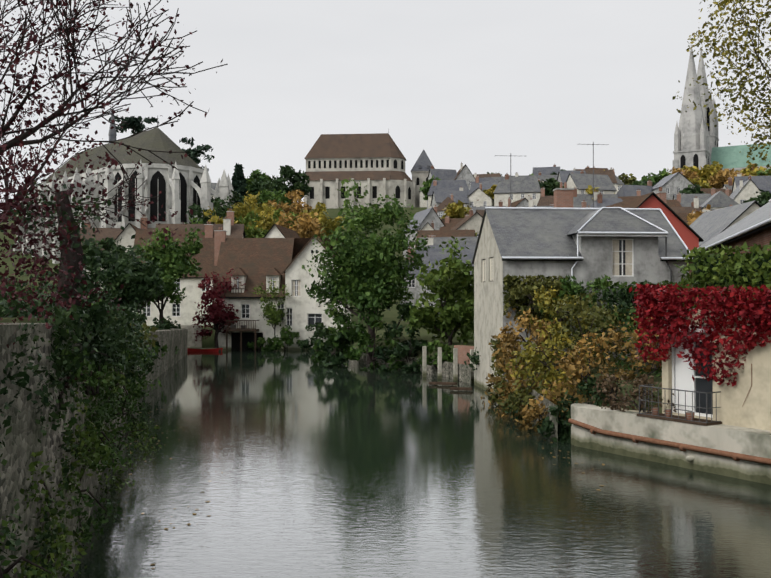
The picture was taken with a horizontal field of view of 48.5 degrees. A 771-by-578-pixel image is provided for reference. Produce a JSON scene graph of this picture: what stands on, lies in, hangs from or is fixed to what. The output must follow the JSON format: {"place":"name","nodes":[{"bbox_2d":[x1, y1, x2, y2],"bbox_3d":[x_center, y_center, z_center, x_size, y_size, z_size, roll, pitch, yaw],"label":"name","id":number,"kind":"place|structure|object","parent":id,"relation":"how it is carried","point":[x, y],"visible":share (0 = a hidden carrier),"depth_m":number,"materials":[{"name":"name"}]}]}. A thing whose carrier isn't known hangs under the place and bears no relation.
{"place":"outdoors","nodes":[
{"label":"outdoors","id":0,"kind":"place"},
{"bbox_2d":[0,207,661,426],"bbox_3d":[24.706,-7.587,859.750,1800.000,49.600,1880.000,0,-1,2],"label":"ground","id":1,"kind":"structure","parent":0,"point":[391,314],"depth_m":86.10,"materials":[{"name":"green plant"}]},
{"bbox_2d":[0,323,187,577],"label":"bank wall","id":2,"kind":"structure","parent":1,"relation":"on","point":[22,437],"depth_m":14.16,"materials":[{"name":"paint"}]},
{"bbox_2d":[0,0,227,577],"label":"foreground vegetation","id":3,"kind":"object","parent":1,"relation":"on","point":[112,337],"visible":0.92,"depth_m":15.74,"materials":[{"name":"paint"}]},
{"bbox_2d":[13,108,233,263],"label":"church","id":4,"kind":"structure","parent":1,"relation":"on","point":[185,186],"depth_m":184.13,"materials":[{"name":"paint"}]},
{"bbox_2d":[0,227,333,415],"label":"bank vegetation","id":5,"kind":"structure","parent":1,"relation":"on","point":[158,273],"depth_m":77.27,"materials":[{"name":"plant"}]},
{"bbox_2d":[175,227,350,350],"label":"house","id":6,"kind":"structure","parent":1,"relation":"on","point":[254,262],"depth_m":85.38,"materials":[{"name":"paint"}]},
{"bbox_2d":[304,130,434,208],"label":"church","id":7,"kind":"structure","parent":1,"relation":"on","point":[375,163],"depth_m":328.75,"materials":[{"name":"stone"},{"name":"plaster"},{"name":"clay roof tile"}]},
{"bbox_2d":[302,178,480,372],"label":"vegetation","id":8,"kind":"object","parent":1,"relation":"on","point":[364,277],"visible":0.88,"depth_m":61.35,"materials":[{"name":"plant"}]},
{"bbox_2d":[80,162,770,325],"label":"town houses","id":9,"kind":"structure","parent":1,"relation":"on","point":[728,208],"depth_m":176.20,"materials":[{"name":"paint"}]},
{"bbox_2d":[354,345,557,442],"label":"bank walls","id":10,"kind":"structure","parent":1,"relation":"on","point":[456,370],"depth_m":53.47,"materials":[{"name":"paint"}]},
{"bbox_2d":[472,142,692,395],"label":"gray building","id":11,"kind":"structure","parent":1,"relation":"on","point":[563,237],"depth_m":43.69,"materials":[{"name":"paint"}]},
{"bbox_2d":[480,274,692,443],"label":"bank vegetation","id":12,"kind":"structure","parent":1,"relation":"on","point":[573,306],"depth_m":35.53,"materials":[{"name":"plant"}]},
{"bbox_2d":[419,163,770,236],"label":"trees","id":13,"kind":"object","parent":1,"relation":"on","point":[455,210],"visible":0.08,"depth_m":210.13,"materials":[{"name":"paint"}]},
{"bbox_2d":[568,308,770,484],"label":"quay building","id":14,"kind":"structure","parent":1,"relation":"on","point":[714,427],"depth_m":25.59,"materials":[{"name":"paint"}]},
{"bbox_2d":[629,0,770,412],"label":"quay vegetation","id":15,"kind":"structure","parent":1,"relation":"on","point":[727,283],"depth_m":25.60,"materials":[{"name":"plant"}]},
{"bbox_2d":[673,44,770,170],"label":"cathedral","id":16,"kind":"structure","parent":1,"relation":"on","point":[696,139],"depth_m":463.10,"materials":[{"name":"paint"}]},
{"bbox_2d":[689,199,770,277],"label":"house","id":17,"kind":"structure","parent":1,"relation":"on","point":[752,228],"depth_m":34.60,"materials":[{"name":"paint"}]},
{"bbox_2d":[0,0,770,212],"label":"sky","id":18,"kind":"structure","parent":0,"point":[468,82],"materials":[{"name":"white"}]},
{"bbox_2d":[64,350,770,577],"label":"water","id":19,"kind":"structure","parent":0,"point":[293,464],"depth_m":22.13,"materials":[{"name":"grey liquid"}]},
{"bbox_2d":[187,348,222,351],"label":"boat","id":20,"kind":"object","parent":19,"relation":"on","point":[204,349],"visible":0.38,"depth_m":82.73,"materials":[{"name":"paint"}]},
{"bbox_2d":[123,403,604,568],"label":"floating leaves","id":21,"kind":"object","parent":19,"relation":"on","point":[209,501],"visible":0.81,"depth_m":23.15,"materials":[{"name":"plant"}]},
{"bbox_2d":[109,116,770,237],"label":"hill vegetation","id":22,"kind":"object","parent":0,"point":[262,204],"depth_m":199.40,"materials":[{"name":"plant"}]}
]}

